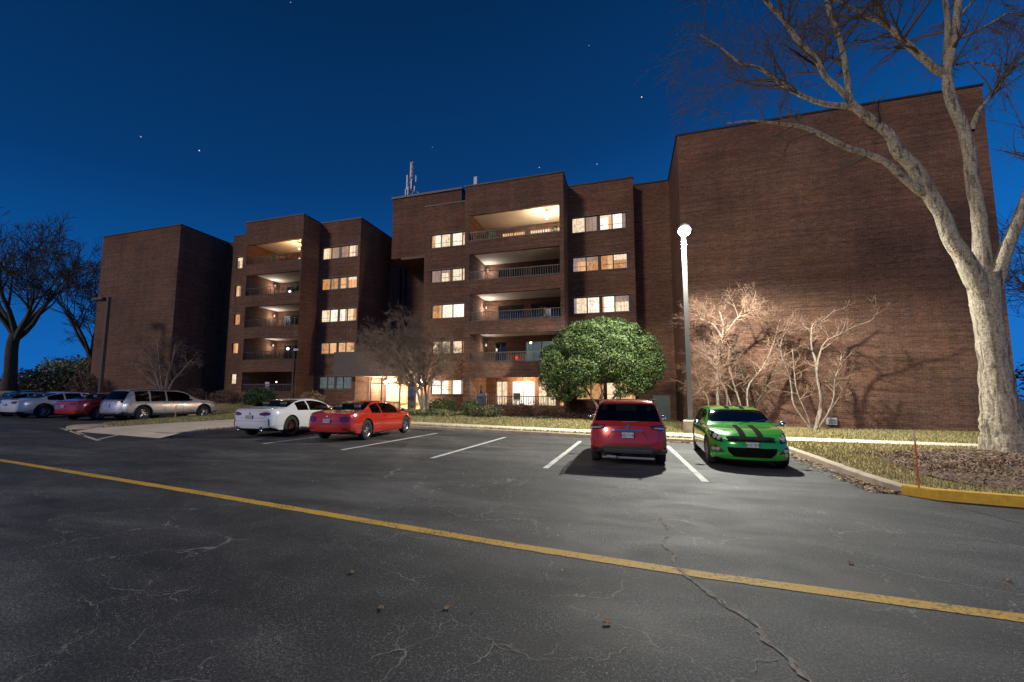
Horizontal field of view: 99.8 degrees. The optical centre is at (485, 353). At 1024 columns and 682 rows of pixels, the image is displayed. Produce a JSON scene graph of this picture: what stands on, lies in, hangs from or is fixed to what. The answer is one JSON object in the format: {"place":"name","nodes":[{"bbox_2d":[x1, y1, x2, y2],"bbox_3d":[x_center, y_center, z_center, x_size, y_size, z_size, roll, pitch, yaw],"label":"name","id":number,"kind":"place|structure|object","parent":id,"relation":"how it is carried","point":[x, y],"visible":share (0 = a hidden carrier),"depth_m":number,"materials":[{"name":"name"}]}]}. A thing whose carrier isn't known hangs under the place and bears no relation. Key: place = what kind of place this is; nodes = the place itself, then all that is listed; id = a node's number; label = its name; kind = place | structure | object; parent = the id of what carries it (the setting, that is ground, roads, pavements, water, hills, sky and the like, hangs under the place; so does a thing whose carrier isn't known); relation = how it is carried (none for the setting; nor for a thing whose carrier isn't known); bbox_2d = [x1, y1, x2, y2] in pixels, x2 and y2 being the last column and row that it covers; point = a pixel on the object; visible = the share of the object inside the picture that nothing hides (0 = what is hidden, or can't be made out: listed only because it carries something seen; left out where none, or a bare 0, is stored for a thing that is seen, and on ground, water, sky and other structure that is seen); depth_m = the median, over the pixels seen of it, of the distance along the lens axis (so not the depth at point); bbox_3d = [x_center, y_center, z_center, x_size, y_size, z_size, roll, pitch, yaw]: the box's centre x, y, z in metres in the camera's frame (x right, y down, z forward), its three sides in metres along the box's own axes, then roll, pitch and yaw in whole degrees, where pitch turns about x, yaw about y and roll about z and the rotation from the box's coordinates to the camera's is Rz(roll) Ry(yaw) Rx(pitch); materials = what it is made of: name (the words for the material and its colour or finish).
{"place":"outdoors","nodes":[
{"label":"outdoors","id":0,"kind":"place"},
{"bbox_2d":[0,413,1023,681],"bbox_3d":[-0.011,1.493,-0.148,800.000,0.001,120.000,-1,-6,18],"label":"parking lot","id":1,"kind":"structure","parent":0,"point":[260,593],"depth_m":3.84,"materials":[{"name":"grey asphalt"}]},
{"bbox_2d":[0,392,42,415],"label":"sedan car","id":2,"kind":"object","parent":1,"relation":"on","point":[14,395],"visible":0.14,"depth_m":28.70,"materials":[{"name":"grey paint"}]},
{"bbox_2d":[2,390,48,393],"bbox_3d":[-34.184,3.631,32.653,2.350,1.717,6.061,-1,-6,18],"label":"sedan car","id":3,"kind":"object","parent":1,"relation":"on","point":[26,391],"visible":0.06,"depth_m":31.92,"materials":[{"name":"black paint"}]},
{"bbox_2d":[0,392,89,417],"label":"sedan car","id":4,"kind":"object","parent":1,"relation":"on","point":[41,405],"visible":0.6,"depth_m":26.27,"materials":[{"name":"paint"}]},
{"bbox_2d":[60,428,98,440],"bbox_3d":[-15.487,3.008,16.312,7.826,0.001,0.146,-4,-7,39],"label":"crossing line","id":5,"kind":"object","parent":1,"relation":"on","point":[79,434],"visible":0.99,"depth_m":15.84,"materials":[{"name":"paint"}]},
{"bbox_2d":[65,424,105,428],"bbox_3d":[-17.384,3.183,18.876,1.500,0.180,1.500,-1,-6,18],"label":"island nose","id":6,"kind":"object","parent":1,"relation":"on","point":[84,426],"visible":0.84,"depth_m":18.37,"materials":[{"name":"grey concrete"}]},
{"bbox_2d":[54,392,159,419],"bbox_3d":[-22.575,3.151,26.347,2.536,1.598,5.461,-1,-6,17],"label":"hatchback car","id":7,"kind":"object","parent":1,"relation":"on","point":[80,406],"visible":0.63,"depth_m":24.05,"materials":[{"name":"red paint"}]},
{"bbox_2d":[76,427,178,437],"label":"kerb ramp","id":8,"kind":"structure","parent":1,"relation":"on","point":[138,433],"depth_m":16.03,"materials":[{"name":"concrete"}]},
{"bbox_2d":[99,389,217,419],"bbox_3d":[-19.585,3.061,26.329,2.304,1.818,6.253,-1,-6,18],"label":"crossover car","id":9,"kind":"object","parent":1,"relation":"on","point":[123,404],"visible":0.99,"depth_m":24.74,"materials":[{"name":"silver paint"}]},
{"bbox_2d":[234,398,330,435],"bbox_3d":[-7.663,2.504,17.602,2.220,1.378,5.152,-1,-6,15],"label":"coupe car","id":10,"kind":"object","parent":1,"relation":"on","point":[287,416],"visible":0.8,"depth_m":15.74,"materials":[{"name":"white paint"}]},
{"bbox_2d":[262,434,336,443],"bbox_3d":[-5.970,3.057,16.087,0.126,0.001,5.903,-1,-6,18],"label":"parking line","id":11,"kind":"object","parent":1,"relation":"on","point":[294,439],"visible":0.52,"depth_m":14.29,"materials":[{"name":"white paint"}]},
{"bbox_2d":[309,400,410,439],"bbox_3d":[-4.511,2.440,16.462,2.164,1.328,5.159,-1,-6,15],"label":"coupe car","id":12,"kind":"object","parent":1,"relation":"on","point":[363,419],"visible":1,"depth_m":14.91,"materials":[{"name":"red paint"}]},
{"bbox_2d":[341,433,436,449],"bbox_3d":[-2.980,2.946,14.747,0.126,0.001,6.009,-2,-6,19],"label":"parking line","id":13,"kind":"object","parent":1,"relation":"on","point":[385,442],"visible":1,"depth_m":13.89,"materials":[{"name":"white paint"}]},
{"bbox_2d":[431,437,505,457],"bbox_3d":[-0.285,2.819,13.264,0.126,0.001,5.956,-2,-6,20],"label":"parking line","id":14,"kind":"object","parent":1,"relation":"on","point":[466,448],"visible":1,"depth_m":12.45,"materials":[{"name":"white paint"}]},
{"bbox_2d":[1,434,948,608],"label":"pavement litter","id":15,"kind":"object","parent":1,"relation":"on","point":[471,491],"visible":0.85,"depth_m":5.57,"materials":[{"name":"brown plant"}]},
{"bbox_2d":[451,644,508,676],"bbox_3d":[-0.039,1.747,2.480,0.464,0.001,0.137,4,-7,-35],"label":"pavement crack","id":16,"kind":"object","parent":1,"relation":"on","point":[485,655],"visible":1,"depth_m":2.53,"materials":[{"name":"grey asphalt"}]},
{"bbox_2d":[0,459,1023,621],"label":"yellow line","id":17,"kind":"object","parent":1,"relation":"on","point":[1012,616],"visible":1,"depth_m":3.90,"materials":[{"name":"paint"}]},
{"bbox_2d":[169,425,902,493],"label":"kerb","id":18,"kind":"structure","parent":1,"relation":"on","point":[867,477],"depth_m":14.55,"materials":[{"name":"concrete"}]},
{"bbox_2d":[491,639,626,659],"bbox_3d":[0.433,1.758,2.547,1.032,0.001,0.210,0,-6,7],"label":"pavement crack","id":19,"kind":"object","parent":1,"relation":"on","point":[570,658],"visible":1,"depth_m":2.51,"materials":[{"name":"grey asphalt"}]},
{"bbox_2d":[543,441,581,467],"bbox_3d":[2.266,2.709,11.962,0.126,0.001,6.058,-2,-6,19],"label":"parking line","id":20,"kind":"object","parent":1,"relation":"on","point":[551,463],"visible":1,"depth_m":10.92,"materials":[{"name":"white paint"}]},
{"bbox_2d":[589,398,667,462],"bbox_3d":[3.733,1.917,11.391,2.034,1.489,4.213,-1,-6,17],"label":"sport utility car","id":21,"kind":"object","parent":1,"relation":"on","point":[628,426],"visible":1,"depth_m":9.56,"materials":[{"name":"red paint"}]},
{"bbox_2d":[667,446,708,481],"bbox_3d":[4.851,2.600,10.673,0.126,0.001,6.106,-1,-6,17],"label":"parking line","id":22,"kind":"object","parent":1,"relation":"on","point":[693,470],"visible":0.97,"depth_m":9.48,"materials":[{"name":"white paint"}]},
{"bbox_2d":[660,518,812,681],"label":"pavement crack","id":23,"kind":"object","parent":1,"relation":"on","point":[791,662],"visible":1,"depth_m":3.02,"materials":[{"name":"grey asphalt"}]},
{"bbox_2d":[693,405,789,466],"bbox_3d":[6.389,1.999,11.114,1.978,1.310,4.410,-2,-6,20],"label":"hatchback car","id":24,"kind":"object","parent":1,"relation":"on","point":[736,432],"visible":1,"depth_m":9.64,"materials":[{"name":"green paint"}]},
{"bbox_2d":[667,441,900,493],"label":"fallen leaves","id":25,"kind":"object","parent":1,"relation":"on","point":[872,487],"visible":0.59,"depth_m":7.99,"materials":[{"name":"brown plant"}]},
{"bbox_2d":[901,484,1023,507],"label":"yellow kerb","id":26,"kind":"structure","parent":1,"relation":"on","point":[999,499],"depth_m":6.36,"materials":[{"name":"paint"}]},
{"bbox_2d":[913,430,919,487],"bbox_3d":[6.741,1.669,6.730,0.024,0.930,0.024,-1,-6,18],"label":"marker stake","id":27,"kind":"object","parent":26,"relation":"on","point":[914,435],"visible":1,"depth_m":6.73,"materials":[{"name":"orange wood"}]},
{"bbox_2d":[0,389,1023,494],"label":"lawn","id":28,"kind":"structure","parent":0,"point":[222,406],"depth_m":11.68,"materials":[{"name":"green plant"}]},
{"bbox_2d":[0,366,85,390],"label":"hedge","id":29,"kind":"object","parent":28,"relation":"on","point":[42,381],"visible":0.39,"depth_m":56.20,"materials":[{"name":"green plant"}]},
{"bbox_2d":[0,226,100,392],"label":"bare tree","id":30,"kind":"object","parent":28,"relation":"on","point":[73,321],"visible":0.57,"depth_m":45.66,"materials":[{"name":"brown plant"}]},
{"bbox_2d":[0,207,101,390],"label":"bare tree","id":31,"kind":"object","parent":28,"relation":"on","point":[16,335],"visible":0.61,"depth_m":49.08,"materials":[{"name":"brown plant"}]},
{"bbox_2d":[30,354,87,382],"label":"hedge","id":32,"kind":"object","parent":28,"relation":"on","point":[67,364],"visible":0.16,"depth_m":78.77,"materials":[{"name":"plant"}]},
{"bbox_2d":[56,282,98,344],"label":"bare tree","id":33,"kind":"object","parent":28,"relation":"on","point":[92,320],"visible":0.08,"depth_m":56.92,"materials":[{"name":"brown plant"}]},
{"bbox_2d":[61,371,98,393],"bbox_3d":[-34.798,2.775,37.196,4.525,2.731,1.623,-1,-6,18],"label":"bramble","id":34,"kind":"object","parent":28,"relation":"on","point":[74,386],"visible":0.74,"depth_m":36.81,"materials":[{"name":"brown plant"}]},
{"bbox_2d":[74,355,88,385],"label":"thicket","id":35,"kind":"object","parent":28,"relation":"on","point":[86,362],"visible":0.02,"depth_m":49.32,"materials":[{"name":"brown"}]},
{"bbox_2d":[92,297,110,392],"bbox_3d":[-30.480,-0.099,33.922,1.730,8.850,0.580,-1,-6,18],"label":"lamp post","id":36,"kind":"object","parent":28,"relation":"on","point":[104,342],"visible":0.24,"depth_m":33.79,"materials":[{"name":"metal"}]},
{"bbox_2d":[117,334,204,388],"bbox_3d":[-26.355,0.950,35.191,7.690,5.627,4.504,-1,-6,18],"label":"vase shrub","id":37,"kind":"object","parent":28,"relation":"on","point":[160,364],"visible":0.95,"depth_m":34.84,"materials":[{"name":"beige plant"}]},
{"bbox_2d":[102,403,257,430],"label":"grass","id":38,"kind":"structure","parent":28,"relation":"on","point":[224,415],"depth_m":22.98,"materials":[{"name":"green plant"}]},
{"bbox_2d":[183,388,208,400],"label":"bramble","id":39,"kind":"object","parent":28,"relation":"on","point":[195,391],"visible":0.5,"depth_m":34.22,"materials":[{"name":"brown plant"}]},
{"bbox_2d":[203,389,240,403],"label":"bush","id":40,"kind":"object","parent":28,"relation":"on","point":[219,395],"visible":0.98,"depth_m":33.41,"materials":[{"name":"brown plant"}]},
{"bbox_2d":[239,387,278,404],"bbox_3d":[-17.010,3.219,32.361,3.615,1.451,1.616,-1,-6,18],"label":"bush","id":41,"kind":"object","parent":28,"relation":"on","point":[258,395],"visible":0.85,"depth_m":31.93,"materials":[{"name":"green plant"}]},
{"bbox_2d":[299,390,324,401],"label":"bramble","id":42,"kind":"object","parent":28,"relation":"on","point":[313,397],"visible":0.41,"depth_m":31.08,"materials":[{"name":"brown plant"}]},
{"bbox_2d":[341,299,465,408],"bbox_3d":[-5.422,0.077,28.576,9.640,7.732,5.117,-1,-6,18],"label":"clipped tree","id":43,"kind":"object","parent":28,"relation":"on","point":[395,353],"visible":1,"depth_m":28.05,"materials":[{"name":"beige plant"}]},
{"bbox_2d":[404,408,465,416],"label":"groundcover clump","id":44,"kind":"object","parent":28,"relation":"on","point":[430,412],"visible":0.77,"depth_m":26.35,"materials":[{"name":"plant"}]},
{"bbox_2d":[429,397,458,411],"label":"box bush","id":45,"kind":"object","parent":28,"relation":"on","point":[447,403],"visible":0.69,"depth_m":28.61,"materials":[{"name":"green plant"}]},
{"bbox_2d":[457,399,481,415],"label":"box bush","id":46,"kind":"object","parent":28,"relation":"on","point":[470,403],"visible":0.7,"depth_m":26.46,"materials":[{"name":"green plant"}]},
{"bbox_2d":[468,404,502,417],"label":"evergreen shrub","id":47,"kind":"object","parent":28,"relation":"on","point":[492,410],"visible":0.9,"depth_m":25.33,"materials":[{"name":"green plant"}]},
{"bbox_2d":[481,400,557,416],"bbox_3d":[2.040,3.398,26.084,5.082,1.171,1.415,-1,-6,18],"label":"bramble","id":48,"kind":"object","parent":28,"relation":"on","point":[517,408],"visible":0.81,"depth_m":25.84,"materials":[{"name":"brown"}]},
{"bbox_2d":[409,412,691,438],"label":"grass","id":49,"kind":"structure","parent":28,"relation":"on","point":[671,427],"depth_m":22.20,"materials":[{"name":"beige"}]},
{"bbox_2d":[89,83,1013,431],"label":"apartment building","id":50,"kind":"structure","parent":28,"relation":"on","point":[863,235],"depth_m":28.09,"materials":[{"name":"brown brick"}]},
{"bbox_2d":[231,374,235,383],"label":"window","id":51,"kind":"structure","parent":50,"relation":"in","point":[233,376],"depth_m":38.21,"materials":[{"name":"beige glass"}]},
{"bbox_2d":[232,343,237,353],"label":"window","id":52,"kind":"structure","parent":50,"relation":"in","point":[235,345],"depth_m":38.48,"materials":[{"name":"orange glass"}]},
{"bbox_2d":[234,314,239,324],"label":"window","id":53,"kind":"structure","parent":50,"relation":"in","point":[237,316],"depth_m":38.74,"materials":[{"name":"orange glass"}]},
{"bbox_2d":[235,285,241,296],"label":"window","id":54,"kind":"structure","parent":50,"relation":"in","point":[239,287],"depth_m":39.02,"materials":[{"name":"beige glass"}]},
{"bbox_2d":[237,257,243,268],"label":"window","id":55,"kind":"structure","parent":50,"relation":"in","point":[240,260],"depth_m":39.28,"materials":[{"name":"beige glass"}]},
{"bbox_2d":[284,316,292,324],"bbox_3d":[-15.994,-2.545,35.019,0.480,0.950,0.490,0,-6,9],"label":"balcony chair","id":56,"kind":"object","parent":50,"relation":"on","point":[287,320],"visible":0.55,"depth_m":34.81,"materials":[{"name":"grey plastic"}]},
{"bbox_2d":[319,377,351,388],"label":"window","id":57,"kind":"structure","parent":50,"relation":"in","point":[324,382],"depth_m":34.69,"materials":[{"name":"teal glass"}]},
{"bbox_2d":[320,342,354,353],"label":"window","id":58,"kind":"structure","parent":50,"relation":"in","point":[326,348],"depth_m":35.04,"materials":[{"name":"orange glass"}]},
{"bbox_2d":[321,308,356,321],"bbox_3d":[-11.989,-3.150,35.250,3.460,1.060,0.100,-1,-6,18],"label":"window","id":59,"kind":"structure","parent":50,"relation":"in","point":[348,314],"depth_m":35.22,"materials":[{"name":"beige glass"}]},
{"bbox_2d":[322,276,356,289],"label":"window","id":60,"kind":"structure","parent":50,"relation":"in","point":[342,282],"depth_m":35.49,"materials":[{"name":"orange glass"}]},
{"bbox_2d":[323,244,357,259],"bbox_3d":[-12.054,-8.436,35.809,3.480,1.010,0.100,-1,-6,18],"label":"window","id":61,"kind":"structure","parent":50,"relation":"in","point":[350,250],"depth_m":35.76,"materials":[{"name":"beige glass"}]},
{"bbox_2d":[407,384,414,409],"bbox_3d":[-6.015,3.456,34.834,0.600,2.080,0.040,-1,-6,18],"label":"entrance door","id":62,"kind":"structure","parent":50,"relation":"in","point":[410,405],"depth_m":34.81,"materials":[{"name":"grey glass"}]},
{"bbox_2d":[405,162,417,194],"bbox_3d":[-5.991,-14.889,37.179,1.872,3.730,0.639,-1,-6,18],"label":"cell antenna","id":63,"kind":"object","parent":50,"relation":"on","point":[407,189],"visible":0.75,"depth_m":37.26,"materials":[{"name":"grey metal"}]},
{"bbox_2d":[431,380,462,394],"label":"window","id":64,"kind":"structure","parent":50,"relation":"in","point":[458,384],"depth_m":31.28,"materials":[{"name":"white glass"}]},
{"bbox_2d":[431,268,463,282],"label":"window","id":65,"kind":"structure","parent":50,"relation":"in","point":[457,274],"depth_m":32.19,"materials":[{"name":"beige glass"}]},
{"bbox_2d":[431,232,464,247],"bbox_3d":[-2.801,-8.554,32.461,2.810,1.040,0.100,-1,-6,18],"label":"window","id":66,"kind":"structure","parent":50,"relation":"in","point":[451,239],"depth_m":32.46,"materials":[{"name":"glass"}]},
{"bbox_2d":[432,303,463,318],"bbox_3d":[-2.756,-3.158,31.897,2.670,1.050,0.100,-1,-6,18],"label":"window","id":67,"kind":"structure","parent":50,"relation":"in","point":[453,310],"depth_m":31.88,"materials":[{"name":"white glass"}]},
{"bbox_2d":[433,340,463,353],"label":"window","id":68,"kind":"structure","parent":50,"relation":"in","point":[459,344],"depth_m":31.43,"materials":[{"name":"beige glass"}]},
{"bbox_2d":[476,228,483,239],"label":"potted plant","id":69,"kind":"object","parent":50,"relation":"on","point":[480,234],"visible":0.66,"depth_m":29.81,"materials":[{"name":"green plant"}]},
{"bbox_2d":[476,393,486,405],"bbox_3d":[-0.257,3.039,28.488,0.680,0.880,0.280,-1,-6,18],"label":"storage box","id":70,"kind":"object","parent":50,"relation":"on","point":[478,397],"visible":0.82,"depth_m":28.40,"materials":[{"name":"grey plastic"}]},
{"bbox_2d":[513,393,520,402],"bbox_3d":[2.144,3.082,28.588,0.480,0.950,0.490,-2,-6,20],"label":"balcony chair","id":71,"kind":"object","parent":50,"relation":"on","point":[516,394],"visible":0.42,"depth_m":28.40,"materials":[{"name":"grey metal"}]},
{"bbox_2d":[537,306,546,316],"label":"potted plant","id":72,"kind":"object","parent":50,"relation":"on","point":[541,311],"visible":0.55,"depth_m":28.07,"materials":[{"name":"green ceramic"}]},
{"bbox_2d":[544,309,550,317],"bbox_3d":[4.087,-2.538,28.521,0.480,0.950,0.490,0,-6,3],"label":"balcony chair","id":73,"kind":"object","parent":50,"relation":"on","point":[546,314],"visible":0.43,"depth_m":28.29,"materials":[{"name":"grey plastic"}]},
{"bbox_2d":[571,212,626,232],"bbox_3d":[7.629,-8.814,29.058,3.620,1.080,0.100,-1,-6,18],"label":"window","id":74,"kind":"structure","parent":50,"relation":"in","point":[616,220],"depth_m":29.01,"materials":[{"name":"beige glass"}]},
{"bbox_2d":[572,253,627,271],"bbox_3d":[7.628,-6.068,28.779,3.600,1.020,0.100,-1,-6,18],"label":"window","id":75,"kind":"structure","parent":50,"relation":"in","point":[612,261],"depth_m":28.73,"materials":[{"name":"beige glass"}]},
{"bbox_2d":[573,294,629,313],"bbox_3d":[7.640,-3.253,28.489,3.630,1.120,0.100,-1,-6,18],"label":"window","id":76,"kind":"structure","parent":50,"relation":"in","point":[615,303],"depth_m":28.44,"materials":[{"name":"glass"}]},
{"bbox_2d":[576,382,635,399],"bbox_3d":[7.764,2.410,27.872,3.760,1.150,0.100,-1,-6,18],"label":"window","id":77,"kind":"structure","parent":50,"relation":"in","point":[595,393],"depth_m":27.88,"materials":[{"name":"beige glass"}]},
{"bbox_2d":[826,418,836,424],"bbox_3d":[16.421,3.196,20.419,0.380,0.320,0.160,-1,-6,18],"label":"wall vent","id":78,"kind":"object","parent":50,"relation":"attached to","point":[831,421],"depth_m":20.36,"materials":[{"name":"grey plastic"}]},
{"bbox_2d":[544,405,593,418],"bbox_3d":[4.828,3.477,25.242,3.085,0.964,1.360,-1,-6,18],"label":"bramble","id":79,"kind":"object","parent":28,"relation":"on","point":[562,413],"visible":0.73,"depth_m":24.98,"materials":[{"name":"brown"}]},
{"bbox_2d":[538,315,667,409],"bbox_3d":[6.124,0.768,23.114,6.845,5.850,3.070,-1,-6,18],"label":"holly tree","id":80,"kind":"object","parent":28,"relation":"on","point":[613,343],"visible":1,"depth_m":22.63,"materials":[{"name":"green plant"}]},
{"bbox_2d":[652,395,670,419],"bbox_3d":[11.221,3.481,27.419,1.060,1.660,0.380,-1,-6,18],"label":"utility cabinet","id":81,"kind":"object","parent":28,"relation":"on","point":[662,403],"visible":0.66,"depth_m":27.23,"materials":[{"name":"grey metal"}]},
{"bbox_2d":[678,223,693,432],"bbox_3d":[8.213,-1.103,17.519,0.560,8.520,0.935,-1,-6,18],"label":"lamp post","id":82,"kind":"object","parent":28,"relation":"on","point":[684,229],"visible":0.94,"depth_m":17.56,"materials":[{"name":"metal"}]},
{"bbox_2d":[426,416,976,434],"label":"fallen leaves","id":83,"kind":"object","parent":28,"relation":"on","point":[673,423],"visible":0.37,"depth_m":22.13,"materials":[{"name":"brown plant"}]},
{"bbox_2d":[670,282,805,405],"bbox_3d":[11.905,-0.024,20.645,6.281,6.834,3.502,-1,-6,18],"label":"bare shrub","id":84,"kind":"object","parent":28,"relation":"on","point":[719,376],"visible":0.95,"depth_m":20.64,"materials":[{"name":"beige plant"}]},
{"bbox_2d":[722,348,806,407],"bbox_3d":[13.325,1.576,20.884,3.903,3.728,1.927,-1,-6,18],"label":"bare shrub","id":85,"kind":"object","parent":28,"relation":"on","point":[769,377],"visible":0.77,"depth_m":20.67,"materials":[{"name":"beige plant"}]},
{"bbox_2d":[633,0,1023,452],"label":"bare tree","id":86,"kind":"object","parent":28,"relation":"on","point":[983,273],"visible":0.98,"depth_m":12.66,"materials":[{"name":"brown plant"}]},
{"bbox_2d":[761,298,899,429],"bbox_3d":[15.476,0.516,19.645,4.969,5.957,2.606,-1,-6,18],"label":"bare shrub","id":87,"kind":"object","parent":28,"relation":"on","point":[820,408],"visible":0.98,"depth_m":19.43,"materials":[{"name":"beige plant"}]},
{"bbox_2d":[776,426,1023,494],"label":"grass","id":88,"kind":"structure","parent":28,"relation":"on","point":[970,437],"depth_m":12.63,"materials":[{"name":"beige"}]},
{"bbox_2d":[875,448,1023,489],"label":"mulch bed","id":89,"kind":"object","parent":28,"relation":"on","point":[1015,482],"visible":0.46,"depth_m":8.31,"materials":[{"name":"brown wood"}]},
{"bbox_2d":[836,447,1023,474],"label":"dead stalks","id":90,"kind":"object","parent":89,"relation":"on","point":[953,466],"visible":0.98,"depth_m":8.67,"materials":[{"name":"brown plant"}]},
{"bbox_2d":[998,207,1023,316],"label":"bare tree","id":91,"kind":"object","parent":28,"relation":"on","point":[1016,279],"visible":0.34,"depth_m":25.72,"materials":[{"name":"brown plant"}]},
{"bbox_2d":[1015,358,1023,401],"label":"thicket","id":92,"kind":"object","parent":28,"relation":"on","point":[1018,376],"visible":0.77,"depth_m":19.30,"materials":[{"name":"brown"}]},
{"bbox_2d":[0,0,1023,399],"label":"sky","id":93,"kind":"structure","parent":0,"point":[211,117],"materials":[{"name":"blue"}]},
{"bbox_2d":[101,419,977,446],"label":"sidewalk","id":94,"kind":"structure","parent":0,"point":[186,426],"depth_m":17.69,"materials":[{"name":"concrete"}]},
{"bbox_2d":[635,398,1023,411],"bbox_3d":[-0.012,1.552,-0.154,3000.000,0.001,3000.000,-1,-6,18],"label":"ground","id":95,"kind":"structure","parent":0,"point":[1022,405],"depth_m":127.52,"materials":[{"name":"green plant"}]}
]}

